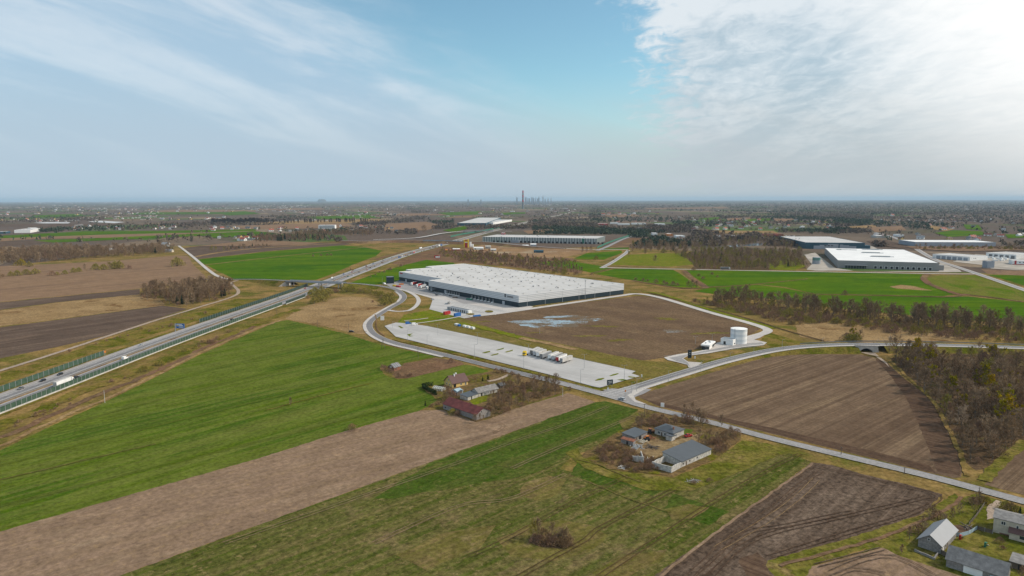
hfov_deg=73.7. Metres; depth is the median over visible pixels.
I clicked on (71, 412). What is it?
grass strip
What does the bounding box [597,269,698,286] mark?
wheat field
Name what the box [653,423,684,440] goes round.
bungalow
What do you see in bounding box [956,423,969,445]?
bare tree
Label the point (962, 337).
shrub
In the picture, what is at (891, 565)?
bare field
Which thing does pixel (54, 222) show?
field
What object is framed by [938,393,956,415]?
budding tree
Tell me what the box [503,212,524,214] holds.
field
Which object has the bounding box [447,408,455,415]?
willow bush
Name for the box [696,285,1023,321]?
wheat field
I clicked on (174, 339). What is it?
lane marking
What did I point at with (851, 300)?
bare tree
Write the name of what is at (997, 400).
bare tree
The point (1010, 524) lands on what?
village house
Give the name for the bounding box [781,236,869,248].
blue warehouse
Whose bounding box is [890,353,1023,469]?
wood floor
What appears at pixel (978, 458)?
shrub
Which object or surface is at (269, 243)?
field
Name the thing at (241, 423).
wheat field
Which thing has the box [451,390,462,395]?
lean to
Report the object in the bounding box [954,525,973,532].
garden plot
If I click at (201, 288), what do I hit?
bare tree
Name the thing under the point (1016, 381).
bare tree
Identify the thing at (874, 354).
track
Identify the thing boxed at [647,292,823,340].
kerb track
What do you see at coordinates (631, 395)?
cycle path
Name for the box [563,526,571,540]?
bare tree
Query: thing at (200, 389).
tyre track
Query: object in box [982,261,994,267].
pump cube
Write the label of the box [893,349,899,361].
bare tree
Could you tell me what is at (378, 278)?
wheat field
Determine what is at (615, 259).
service road
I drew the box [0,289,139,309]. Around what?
bare field
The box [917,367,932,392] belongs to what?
bare tree
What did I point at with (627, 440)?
rusty lean to
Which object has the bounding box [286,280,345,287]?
road bridge
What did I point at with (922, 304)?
bare tree
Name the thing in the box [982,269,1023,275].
bare field
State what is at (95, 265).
willow bush
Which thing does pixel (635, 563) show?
thin patch
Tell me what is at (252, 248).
grass strip
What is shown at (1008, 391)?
mistletoe tree
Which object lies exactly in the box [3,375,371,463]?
tyre track
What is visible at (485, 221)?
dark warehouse
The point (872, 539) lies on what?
ditch
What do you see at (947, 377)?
bare tree
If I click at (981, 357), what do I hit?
birch
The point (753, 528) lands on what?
tyre track
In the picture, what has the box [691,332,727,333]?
pale sand
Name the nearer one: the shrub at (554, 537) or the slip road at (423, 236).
the shrub at (554, 537)
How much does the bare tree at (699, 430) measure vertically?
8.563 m
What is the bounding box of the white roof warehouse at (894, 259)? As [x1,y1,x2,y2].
[825,248,943,270]
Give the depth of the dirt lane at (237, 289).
620.17 m
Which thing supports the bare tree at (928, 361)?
on the wood floor at (981, 452)
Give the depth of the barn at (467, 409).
381.88 m
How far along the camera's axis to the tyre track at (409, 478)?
294.81 m
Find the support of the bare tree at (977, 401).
on the wood floor at (981, 452)
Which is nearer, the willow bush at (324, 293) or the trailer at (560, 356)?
the trailer at (560, 356)
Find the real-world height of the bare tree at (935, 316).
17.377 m
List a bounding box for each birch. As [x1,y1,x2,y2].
[521,386,525,399]
[907,526,913,539]
[973,419,983,442]
[978,350,986,366]
[986,396,997,416]
[988,386,999,399]
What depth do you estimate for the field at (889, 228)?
2742.15 m
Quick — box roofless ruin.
[652,456,681,472]
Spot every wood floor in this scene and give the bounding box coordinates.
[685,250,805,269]
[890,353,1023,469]
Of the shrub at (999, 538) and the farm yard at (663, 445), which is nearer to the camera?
the shrub at (999, 538)
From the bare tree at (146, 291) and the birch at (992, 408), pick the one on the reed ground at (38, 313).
the bare tree at (146, 291)
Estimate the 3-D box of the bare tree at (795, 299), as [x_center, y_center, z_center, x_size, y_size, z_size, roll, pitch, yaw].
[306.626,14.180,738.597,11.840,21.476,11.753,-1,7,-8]
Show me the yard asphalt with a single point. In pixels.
(413, 288)
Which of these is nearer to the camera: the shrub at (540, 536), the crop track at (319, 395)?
the shrub at (540, 536)
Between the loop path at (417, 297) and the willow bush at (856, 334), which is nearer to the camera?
the willow bush at (856, 334)
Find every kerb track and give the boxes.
[374,314,384,335]
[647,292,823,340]
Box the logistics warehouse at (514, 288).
[399,264,623,306]
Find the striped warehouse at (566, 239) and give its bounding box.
[482,234,604,243]
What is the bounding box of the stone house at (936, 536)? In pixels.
[917,518,958,553]
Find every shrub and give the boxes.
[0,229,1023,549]
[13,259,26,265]
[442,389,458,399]
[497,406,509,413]
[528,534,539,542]
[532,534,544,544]
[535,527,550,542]
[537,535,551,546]
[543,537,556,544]
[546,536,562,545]
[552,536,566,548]
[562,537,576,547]
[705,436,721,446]
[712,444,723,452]
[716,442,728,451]
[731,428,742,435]
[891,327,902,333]
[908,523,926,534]
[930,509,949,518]
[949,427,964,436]
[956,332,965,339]
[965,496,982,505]
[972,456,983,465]
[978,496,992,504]
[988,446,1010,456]
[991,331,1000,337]
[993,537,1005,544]
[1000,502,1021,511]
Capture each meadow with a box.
[611,253,693,266]
[768,259,804,269]
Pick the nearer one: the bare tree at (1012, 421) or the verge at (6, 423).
the bare tree at (1012, 421)
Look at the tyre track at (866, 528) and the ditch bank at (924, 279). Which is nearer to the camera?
the tyre track at (866, 528)
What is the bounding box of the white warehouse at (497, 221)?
[489,219,511,224]
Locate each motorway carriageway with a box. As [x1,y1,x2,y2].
[0,211,574,404]
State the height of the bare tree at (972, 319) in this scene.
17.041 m
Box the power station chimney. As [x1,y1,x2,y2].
[522,190,523,208]
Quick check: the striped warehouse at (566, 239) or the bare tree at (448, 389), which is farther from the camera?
the striped warehouse at (566, 239)
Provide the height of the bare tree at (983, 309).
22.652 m
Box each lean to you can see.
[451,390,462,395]
[620,436,635,445]
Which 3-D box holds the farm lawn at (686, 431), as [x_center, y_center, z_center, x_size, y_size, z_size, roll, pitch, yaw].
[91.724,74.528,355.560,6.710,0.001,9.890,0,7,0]
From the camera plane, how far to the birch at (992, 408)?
365.19 m
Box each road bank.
[238,279,296,286]
[342,283,406,294]
[683,342,861,372]
[873,342,1023,354]
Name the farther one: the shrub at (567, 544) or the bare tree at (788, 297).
the bare tree at (788, 297)
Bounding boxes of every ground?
[0,200,1023,275]
[0,241,1023,572]
[0,294,164,325]
[286,296,384,334]
[375,246,580,272]
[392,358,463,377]
[429,372,564,421]
[460,245,594,258]
[582,411,740,475]
[795,322,971,342]
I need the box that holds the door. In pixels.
[963,566,982,575]
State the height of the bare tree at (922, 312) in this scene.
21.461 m
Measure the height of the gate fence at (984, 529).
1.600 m
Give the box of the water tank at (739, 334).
[730,327,746,343]
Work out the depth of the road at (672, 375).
524.55 m
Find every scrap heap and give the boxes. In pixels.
[630,444,642,449]
[643,444,659,449]
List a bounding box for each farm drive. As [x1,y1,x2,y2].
[488,374,509,381]
[986,500,1000,518]
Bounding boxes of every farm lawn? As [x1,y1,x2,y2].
[470,395,486,404]
[684,429,692,433]
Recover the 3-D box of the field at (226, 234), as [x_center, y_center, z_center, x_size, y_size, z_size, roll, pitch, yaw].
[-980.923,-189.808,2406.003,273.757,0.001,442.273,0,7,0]
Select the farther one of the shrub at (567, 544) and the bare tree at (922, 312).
the bare tree at (922, 312)
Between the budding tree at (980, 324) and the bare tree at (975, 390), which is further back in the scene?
the budding tree at (980, 324)
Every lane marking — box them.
[1,224,518,404]
[2,245,433,394]
[7,253,406,397]
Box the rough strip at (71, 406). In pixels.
[0,326,255,437]
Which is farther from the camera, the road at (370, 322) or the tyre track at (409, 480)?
the road at (370, 322)
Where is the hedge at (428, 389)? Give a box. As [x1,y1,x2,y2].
[421,382,437,394]
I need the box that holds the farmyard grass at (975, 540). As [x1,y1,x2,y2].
[858,493,1023,575]
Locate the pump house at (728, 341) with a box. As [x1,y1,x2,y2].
[721,337,735,344]
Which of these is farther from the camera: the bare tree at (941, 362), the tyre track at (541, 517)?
the bare tree at (941, 362)
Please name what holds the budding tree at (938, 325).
on the sandy ground at (828, 332)
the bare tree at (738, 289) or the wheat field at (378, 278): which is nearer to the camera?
the bare tree at (738, 289)
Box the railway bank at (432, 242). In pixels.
[338,240,565,248]
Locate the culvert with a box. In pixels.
[854,344,879,351]
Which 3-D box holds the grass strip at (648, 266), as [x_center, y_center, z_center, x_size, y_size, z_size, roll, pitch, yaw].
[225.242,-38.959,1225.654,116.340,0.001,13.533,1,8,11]
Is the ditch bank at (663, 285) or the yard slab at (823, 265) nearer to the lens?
the ditch bank at (663, 285)
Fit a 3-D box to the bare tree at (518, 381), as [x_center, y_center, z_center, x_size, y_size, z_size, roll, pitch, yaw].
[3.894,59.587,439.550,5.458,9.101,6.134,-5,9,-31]
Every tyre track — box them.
[0,376,370,465]
[0,404,403,504]
[0,405,404,506]
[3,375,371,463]
[82,356,336,419]
[82,356,339,420]
[224,406,605,541]
[226,407,607,543]
[372,473,563,541]
[376,474,566,543]
[468,475,625,554]
[472,476,630,556]
[512,417,627,466]
[513,416,634,468]
[515,488,671,575]
[523,489,676,575]
[596,453,797,575]
[604,454,801,575]
[685,470,818,575]
[694,472,822,575]
[696,510,850,575]
[704,512,855,575]
[707,495,924,575]
[715,478,812,545]
[715,497,930,575]
[721,480,819,549]
[767,467,936,554]
[771,466,942,557]
[814,547,879,563]
[818,549,884,566]
[829,554,938,575]
[829,567,885,575]
[835,557,931,575]
[839,570,882,575]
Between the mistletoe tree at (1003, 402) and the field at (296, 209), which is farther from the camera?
the field at (296, 209)
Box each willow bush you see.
[13,270,23,275]
[21,269,31,274]
[29,268,40,273]
[90,263,100,269]
[99,263,108,269]
[109,261,121,268]
[112,260,124,268]
[170,257,185,265]
[309,297,320,302]
[312,289,321,295]
[319,291,328,297]
[377,298,392,305]
[381,292,394,300]
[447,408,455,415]
[807,318,816,323]
[829,317,841,323]
[841,333,855,340]
[847,334,861,342]
[852,332,861,342]
[859,317,869,322]
[978,325,993,332]
[996,501,1013,510]
[1010,505,1022,513]
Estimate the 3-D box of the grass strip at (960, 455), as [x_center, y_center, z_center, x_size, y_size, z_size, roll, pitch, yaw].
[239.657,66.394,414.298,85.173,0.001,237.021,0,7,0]
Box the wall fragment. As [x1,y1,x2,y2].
[632,451,643,462]
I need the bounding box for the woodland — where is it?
[0,200,1023,246]
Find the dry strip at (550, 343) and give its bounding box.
[519,337,577,349]
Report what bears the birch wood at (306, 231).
on the ground at (866, 237)
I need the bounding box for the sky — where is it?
[0,0,1023,201]
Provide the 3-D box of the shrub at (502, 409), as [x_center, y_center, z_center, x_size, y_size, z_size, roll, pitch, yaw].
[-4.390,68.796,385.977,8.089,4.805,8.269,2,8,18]
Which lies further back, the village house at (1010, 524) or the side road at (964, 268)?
the side road at (964, 268)
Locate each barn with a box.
[442,397,490,419]
[945,545,1011,575]
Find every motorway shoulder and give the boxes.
[0,212,568,394]
[282,212,571,304]
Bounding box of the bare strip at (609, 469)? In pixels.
[577,459,640,481]
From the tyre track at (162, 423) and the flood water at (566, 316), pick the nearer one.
the tyre track at (162, 423)
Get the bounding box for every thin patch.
[395,525,495,569]
[496,520,607,560]
[520,476,565,500]
[593,549,666,575]
[619,412,647,428]
[664,504,708,519]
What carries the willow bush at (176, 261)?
on the bare field at (33, 287)
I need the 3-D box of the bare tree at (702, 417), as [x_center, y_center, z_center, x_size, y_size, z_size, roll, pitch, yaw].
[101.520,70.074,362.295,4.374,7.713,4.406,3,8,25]
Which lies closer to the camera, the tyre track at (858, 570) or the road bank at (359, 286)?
the tyre track at (858, 570)
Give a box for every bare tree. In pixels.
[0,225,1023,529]
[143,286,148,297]
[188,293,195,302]
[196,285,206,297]
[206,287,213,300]
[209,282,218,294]
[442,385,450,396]
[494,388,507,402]
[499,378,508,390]
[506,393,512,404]
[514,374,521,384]
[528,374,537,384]
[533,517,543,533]
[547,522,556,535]
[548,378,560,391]
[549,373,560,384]
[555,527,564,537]
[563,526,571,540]
[636,412,646,427]
[688,401,697,414]
[694,427,703,441]
[699,409,708,420]
[699,414,705,425]
[701,435,708,444]
[712,288,723,301]
[718,288,726,299]
[728,285,737,300]
[733,286,744,300]
[740,284,752,301]
[774,291,783,305]
[783,295,793,307]
[790,293,801,310]
[801,294,812,312]
[810,293,820,309]
[827,294,837,312]
[837,300,846,313]
[845,298,855,317]
[852,304,861,317]
[860,297,873,316]
[865,303,874,319]
[868,302,882,317]
[872,301,887,316]
[884,335,895,351]
[885,302,898,319]
[890,333,903,351]
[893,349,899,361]
[894,305,905,323]
[895,349,906,367]
[903,343,912,354]
[903,361,911,372]
[907,305,921,322]
[907,349,920,364]
[910,360,924,384]
[911,301,929,324]
[911,309,924,323]
[917,305,929,324]
[917,340,938,365]
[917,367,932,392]
[922,505,935,517]
[924,359,932,367]
[928,348,942,364]
[932,312,941,326]
[933,354,948,376]
[935,304,953,324]
[935,308,948,323]
[939,301,950,314]
[941,385,956,407]
[942,410,954,427]
[944,376,955,394]
[948,309,962,326]
[948,395,970,423]
[949,507,956,517]
[952,347,968,366]
[954,305,966,326]
[954,404,969,428]
[955,375,973,398]
[956,358,967,378]
[956,373,964,385]
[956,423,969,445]
[956,501,964,514]
[957,380,976,401]
[960,309,971,328]
[961,311,973,328]
[962,417,976,436]
[964,358,981,376]
[965,384,984,408]
[966,395,985,419]
[967,360,984,385]
[968,312,977,328]
[968,385,983,412]
[971,341,983,351]
[974,386,989,414]
[975,304,987,322]
[976,411,982,421]
[978,413,1004,444]
[981,308,998,329]
[981,433,1004,460]
[983,419,1009,445]
[983,430,1001,456]
[986,349,1004,363]
[988,397,1006,418]
[990,357,1010,378]
[997,317,1011,329]
[998,375,1019,396]
[999,428,1016,449]
[1001,306,1013,321]
[1003,386,1023,409]
[1004,317,1014,328]
[1004,373,1023,397]
[1004,415,1021,436]
[1006,315,1015,328]
[1008,349,1023,370]
[1011,314,1022,330]
[1014,391,1023,405]
[1017,565,1023,575]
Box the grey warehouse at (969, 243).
[898,240,995,246]
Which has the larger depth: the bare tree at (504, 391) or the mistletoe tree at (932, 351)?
the mistletoe tree at (932, 351)
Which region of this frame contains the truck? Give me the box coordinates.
[53,377,73,386]
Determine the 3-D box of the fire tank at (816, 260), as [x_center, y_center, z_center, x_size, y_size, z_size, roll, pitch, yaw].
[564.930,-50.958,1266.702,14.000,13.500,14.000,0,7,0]
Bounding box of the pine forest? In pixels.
[0,200,1023,245]
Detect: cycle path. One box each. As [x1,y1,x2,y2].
[363,292,443,356]
[628,388,647,404]
[632,345,1023,391]
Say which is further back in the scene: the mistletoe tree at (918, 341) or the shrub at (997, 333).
the shrub at (997, 333)
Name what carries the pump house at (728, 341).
on the compound road at (715, 346)
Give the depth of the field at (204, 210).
7831.54 m
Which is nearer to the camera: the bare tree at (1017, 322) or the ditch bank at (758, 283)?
the bare tree at (1017, 322)
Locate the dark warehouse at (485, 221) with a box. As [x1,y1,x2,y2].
[457,218,500,225]
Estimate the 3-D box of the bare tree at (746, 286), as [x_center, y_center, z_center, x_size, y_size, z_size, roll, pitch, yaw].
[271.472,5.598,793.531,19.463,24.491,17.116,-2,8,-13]
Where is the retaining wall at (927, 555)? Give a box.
[914,549,938,559]
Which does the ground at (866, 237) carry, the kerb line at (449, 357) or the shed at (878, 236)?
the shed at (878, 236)
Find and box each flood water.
[507,318,587,327]
[543,315,587,317]
[575,318,601,321]
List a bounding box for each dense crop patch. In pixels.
[571,462,618,485]
[619,482,663,495]
[662,493,728,524]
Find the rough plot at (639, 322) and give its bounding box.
[449,296,759,359]
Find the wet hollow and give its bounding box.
[528,537,573,548]
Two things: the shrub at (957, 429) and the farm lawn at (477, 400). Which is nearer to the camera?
the shrub at (957, 429)
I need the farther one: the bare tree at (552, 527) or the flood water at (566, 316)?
the flood water at (566, 316)
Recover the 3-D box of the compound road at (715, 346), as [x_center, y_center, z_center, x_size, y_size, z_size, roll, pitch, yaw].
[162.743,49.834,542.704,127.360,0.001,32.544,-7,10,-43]
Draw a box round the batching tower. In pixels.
[464,239,468,247]
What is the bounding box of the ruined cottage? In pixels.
[388,362,400,370]
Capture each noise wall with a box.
[0,302,281,413]
[0,350,103,391]
[199,283,307,321]
[286,294,305,303]
[451,227,498,236]
[597,235,628,247]
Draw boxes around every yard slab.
[396,281,532,310]
[430,299,504,317]
[805,253,851,270]
[882,262,960,271]
[953,254,1023,269]
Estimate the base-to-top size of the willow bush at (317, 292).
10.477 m
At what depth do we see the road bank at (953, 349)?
535.87 m
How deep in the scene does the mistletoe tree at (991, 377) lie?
410.93 m
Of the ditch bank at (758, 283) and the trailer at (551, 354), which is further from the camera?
the ditch bank at (758, 283)
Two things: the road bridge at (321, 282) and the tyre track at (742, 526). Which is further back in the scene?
the road bridge at (321, 282)
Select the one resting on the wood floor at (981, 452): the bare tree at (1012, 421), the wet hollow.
the bare tree at (1012, 421)
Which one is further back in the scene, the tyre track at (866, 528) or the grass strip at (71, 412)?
the grass strip at (71, 412)
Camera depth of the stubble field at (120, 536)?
278.52 m
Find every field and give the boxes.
[0,223,119,228]
[0,229,255,237]
[0,233,199,240]
[0,240,52,246]
[0,255,192,277]
[0,265,205,301]
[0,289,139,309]
[0,306,185,357]
[0,320,487,530]
[0,393,593,575]
[32,214,83,216]
[34,233,207,241]
[39,222,69,222]
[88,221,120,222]
[121,401,810,575]
[124,212,254,214]
[152,210,255,211]
[185,243,349,258]
[198,245,380,279]
[203,231,271,237]
[203,240,315,245]
[218,211,259,214]
[232,223,351,228]
[256,219,384,223]
[258,208,324,210]
[308,215,379,218]
[351,260,453,284]
[373,213,444,215]
[373,401,636,498]
[384,222,439,230]
[442,211,479,214]
[444,226,466,231]
[446,215,481,217]
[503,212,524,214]
[524,230,556,233]
[538,261,609,272]
[574,251,621,259]
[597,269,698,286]
[605,214,637,216]
[609,238,640,246]
[638,354,961,477]
[642,207,726,208]
[655,462,941,575]
[685,270,951,295]
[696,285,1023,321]
[699,217,718,219]
[718,231,776,232]
[774,219,793,221]
[807,548,958,575]
[849,225,875,228]
[868,240,908,247]
[869,226,905,231]
[908,246,1022,250]
[927,275,1023,300]
[930,225,952,230]
[937,230,983,236]
[964,224,981,229]
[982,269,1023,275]
[985,450,1023,494]
[990,275,1023,284]
[1005,234,1023,237]
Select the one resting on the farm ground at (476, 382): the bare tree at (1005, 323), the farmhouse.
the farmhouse
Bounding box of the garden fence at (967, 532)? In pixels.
[956,526,976,536]
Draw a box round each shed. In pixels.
[460,391,477,399]
[621,427,647,440]
[662,440,711,466]
[871,235,888,237]
[933,253,987,260]
[986,252,1023,258]
[1009,552,1023,570]
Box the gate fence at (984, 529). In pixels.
[977,525,992,533]
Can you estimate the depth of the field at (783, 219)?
3971.41 m
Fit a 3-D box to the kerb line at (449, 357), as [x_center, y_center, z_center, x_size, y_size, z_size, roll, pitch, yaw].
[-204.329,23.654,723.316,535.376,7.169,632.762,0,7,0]
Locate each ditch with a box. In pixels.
[779,496,962,566]
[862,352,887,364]
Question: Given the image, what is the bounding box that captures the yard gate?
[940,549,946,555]
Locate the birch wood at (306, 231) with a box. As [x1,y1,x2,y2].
[1,228,577,272]
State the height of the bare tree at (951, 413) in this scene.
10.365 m
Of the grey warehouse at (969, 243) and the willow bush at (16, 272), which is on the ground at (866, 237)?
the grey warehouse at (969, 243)
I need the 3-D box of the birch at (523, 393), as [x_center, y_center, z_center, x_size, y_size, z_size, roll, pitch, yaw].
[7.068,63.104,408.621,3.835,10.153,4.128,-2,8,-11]
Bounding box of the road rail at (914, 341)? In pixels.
[800,341,1023,344]
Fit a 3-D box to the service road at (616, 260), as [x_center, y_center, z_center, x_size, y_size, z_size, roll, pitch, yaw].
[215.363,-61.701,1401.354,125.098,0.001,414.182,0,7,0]
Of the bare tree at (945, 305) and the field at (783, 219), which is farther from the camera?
the field at (783, 219)
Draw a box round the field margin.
[660,463,812,575]
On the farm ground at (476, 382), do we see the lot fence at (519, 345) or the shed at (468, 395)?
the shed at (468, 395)
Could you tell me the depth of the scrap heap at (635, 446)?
332.36 m
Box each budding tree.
[528,518,537,535]
[815,311,822,321]
[825,300,833,313]
[858,303,867,316]
[937,319,944,329]
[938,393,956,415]
[967,347,975,355]
[976,313,983,329]
[980,356,993,378]
[994,310,1003,324]
[998,327,1005,338]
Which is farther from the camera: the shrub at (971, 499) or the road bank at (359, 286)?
the road bank at (359, 286)
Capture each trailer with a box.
[530,347,539,354]
[533,348,542,355]
[536,349,546,356]
[540,351,551,358]
[548,351,558,358]
[551,352,562,360]
[556,353,566,361]
[560,355,572,362]
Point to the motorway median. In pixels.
(186, 334)
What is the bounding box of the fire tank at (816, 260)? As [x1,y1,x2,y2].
[812,257,820,263]
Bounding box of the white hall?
[14,228,39,232]
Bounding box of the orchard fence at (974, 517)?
[969,504,983,523]
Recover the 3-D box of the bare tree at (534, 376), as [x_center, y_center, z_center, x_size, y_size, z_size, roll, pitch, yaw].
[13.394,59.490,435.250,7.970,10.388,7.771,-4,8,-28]
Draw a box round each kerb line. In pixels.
[206,279,615,399]
[273,279,624,397]
[560,384,1022,503]
[603,343,1001,393]
[614,345,1007,395]
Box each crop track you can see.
[0,443,155,479]
[267,382,373,409]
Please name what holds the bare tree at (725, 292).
on the dry grass ground at (410, 301)
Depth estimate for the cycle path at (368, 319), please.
620.18 m
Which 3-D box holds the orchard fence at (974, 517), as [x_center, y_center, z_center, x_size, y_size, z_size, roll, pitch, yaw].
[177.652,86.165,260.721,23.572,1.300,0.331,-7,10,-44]
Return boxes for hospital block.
[318,225,335,228]
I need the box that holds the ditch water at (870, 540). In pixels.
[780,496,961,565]
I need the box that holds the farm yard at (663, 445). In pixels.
[630,433,703,456]
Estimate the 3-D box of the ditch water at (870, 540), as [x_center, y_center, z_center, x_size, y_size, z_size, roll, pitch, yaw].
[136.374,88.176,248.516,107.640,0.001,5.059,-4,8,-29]
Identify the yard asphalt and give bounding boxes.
[386,281,490,303]
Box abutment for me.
[278,282,289,286]
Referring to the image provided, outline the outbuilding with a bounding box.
[471,384,498,396]
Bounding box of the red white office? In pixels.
[1008,259,1023,264]
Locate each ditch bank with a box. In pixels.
[632,280,695,288]
[682,271,708,287]
[711,278,806,286]
[831,294,1023,301]
[920,274,959,294]
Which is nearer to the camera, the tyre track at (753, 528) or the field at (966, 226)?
the tyre track at (753, 528)
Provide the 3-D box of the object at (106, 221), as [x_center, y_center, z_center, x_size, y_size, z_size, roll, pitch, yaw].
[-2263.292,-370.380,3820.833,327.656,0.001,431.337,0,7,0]
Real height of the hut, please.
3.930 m
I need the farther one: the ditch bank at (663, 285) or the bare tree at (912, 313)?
the ditch bank at (663, 285)
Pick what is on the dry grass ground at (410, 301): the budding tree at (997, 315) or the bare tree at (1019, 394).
the budding tree at (997, 315)
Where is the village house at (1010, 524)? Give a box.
[993,508,1023,542]
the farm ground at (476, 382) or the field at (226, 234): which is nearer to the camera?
the farm ground at (476, 382)
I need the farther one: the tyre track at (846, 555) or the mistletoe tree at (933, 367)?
the mistletoe tree at (933, 367)
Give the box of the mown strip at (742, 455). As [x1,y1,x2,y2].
[566,440,788,490]
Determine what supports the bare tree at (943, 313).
on the dry grass ground at (410, 301)
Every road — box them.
[235,279,612,398]
[341,240,564,248]
[373,231,458,239]
[470,293,772,338]
[561,381,1023,503]
[566,248,627,249]
[598,236,631,249]
[600,250,629,267]
[601,250,628,267]
[605,267,943,273]
[635,343,1023,388]
[664,338,766,366]
[873,232,1023,290]
[874,232,1023,289]
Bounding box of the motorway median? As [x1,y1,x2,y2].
[0,211,573,403]
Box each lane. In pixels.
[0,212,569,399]
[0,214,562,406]
[0,280,239,370]
[178,246,227,278]
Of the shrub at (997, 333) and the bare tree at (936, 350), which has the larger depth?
the shrub at (997, 333)
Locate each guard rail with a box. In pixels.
[0,260,387,402]
[1,259,389,400]
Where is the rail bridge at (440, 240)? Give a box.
[423,240,459,241]
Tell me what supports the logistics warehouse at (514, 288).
on the dry grass ground at (410, 301)
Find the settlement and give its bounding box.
[0,201,1003,222]
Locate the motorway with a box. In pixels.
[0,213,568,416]
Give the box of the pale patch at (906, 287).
[891,285,931,290]
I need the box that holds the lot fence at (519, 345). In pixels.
[430,326,619,367]
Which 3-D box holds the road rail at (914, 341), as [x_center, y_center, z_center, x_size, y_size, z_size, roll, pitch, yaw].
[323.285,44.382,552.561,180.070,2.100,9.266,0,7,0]
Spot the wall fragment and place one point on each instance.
(639, 458)
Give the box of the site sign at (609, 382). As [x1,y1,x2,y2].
[607,379,612,384]
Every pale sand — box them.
[569,335,606,336]
[592,325,615,326]
[609,339,633,341]
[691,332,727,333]
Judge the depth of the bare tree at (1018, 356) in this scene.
468.80 m
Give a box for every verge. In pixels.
[0,299,259,384]
[0,309,301,430]
[393,337,635,390]
[397,310,460,322]
[424,318,686,377]
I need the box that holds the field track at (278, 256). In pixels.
[206,247,361,264]
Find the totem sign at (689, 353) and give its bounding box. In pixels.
[688,350,691,357]
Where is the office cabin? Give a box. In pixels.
[447,306,471,312]
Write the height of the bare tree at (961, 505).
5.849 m
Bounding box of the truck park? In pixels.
[385,323,638,386]
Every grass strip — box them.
[0,320,280,446]
[194,243,335,256]
[458,322,530,340]
[628,266,669,266]
[649,292,776,328]
[766,493,957,575]
[866,354,969,475]
[977,439,1023,481]
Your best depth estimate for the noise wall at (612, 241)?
1913.99 m
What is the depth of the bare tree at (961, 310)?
639.26 m
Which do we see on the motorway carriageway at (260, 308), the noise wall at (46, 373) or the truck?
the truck
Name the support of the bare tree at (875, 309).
on the dry grass ground at (410, 301)
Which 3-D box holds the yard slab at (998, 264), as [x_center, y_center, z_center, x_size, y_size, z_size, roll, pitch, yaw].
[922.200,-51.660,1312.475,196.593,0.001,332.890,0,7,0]
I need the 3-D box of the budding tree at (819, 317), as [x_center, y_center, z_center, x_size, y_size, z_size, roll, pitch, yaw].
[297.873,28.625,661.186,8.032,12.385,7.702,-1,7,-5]
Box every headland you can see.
[644,399,934,472]
[876,359,960,475]
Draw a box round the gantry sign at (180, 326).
[175,324,184,330]
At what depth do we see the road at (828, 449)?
320.83 m
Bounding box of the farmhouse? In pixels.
[443,373,468,387]
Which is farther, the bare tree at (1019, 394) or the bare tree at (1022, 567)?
the bare tree at (1019, 394)
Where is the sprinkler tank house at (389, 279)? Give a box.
[386,276,393,283]
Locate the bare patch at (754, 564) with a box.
[739,553,770,575]
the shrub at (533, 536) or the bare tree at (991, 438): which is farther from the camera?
the bare tree at (991, 438)
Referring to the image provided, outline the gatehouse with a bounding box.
[701,340,715,349]
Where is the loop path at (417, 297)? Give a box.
[388,288,420,311]
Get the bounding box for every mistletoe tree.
[849,326,856,338]
[906,356,923,371]
[911,337,926,355]
[921,344,936,363]
[926,364,938,385]
[940,374,965,395]
[959,393,974,405]
[972,372,979,385]
[974,362,1000,379]
[984,344,1007,365]
[984,374,997,388]
[989,398,1017,422]
[996,384,1018,415]
[998,394,1020,415]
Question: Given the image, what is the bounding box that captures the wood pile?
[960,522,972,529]
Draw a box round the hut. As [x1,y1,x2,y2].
[496,382,505,388]
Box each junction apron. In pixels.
[600,385,638,397]
[604,387,630,391]
[626,388,651,400]
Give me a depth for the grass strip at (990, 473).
311.84 m
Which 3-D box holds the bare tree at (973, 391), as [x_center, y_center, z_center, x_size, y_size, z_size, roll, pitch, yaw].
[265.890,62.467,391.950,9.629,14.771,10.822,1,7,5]
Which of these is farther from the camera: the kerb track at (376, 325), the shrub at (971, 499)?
the kerb track at (376, 325)
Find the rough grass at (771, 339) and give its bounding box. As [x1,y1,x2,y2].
[761,333,810,346]
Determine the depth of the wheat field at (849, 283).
999.17 m

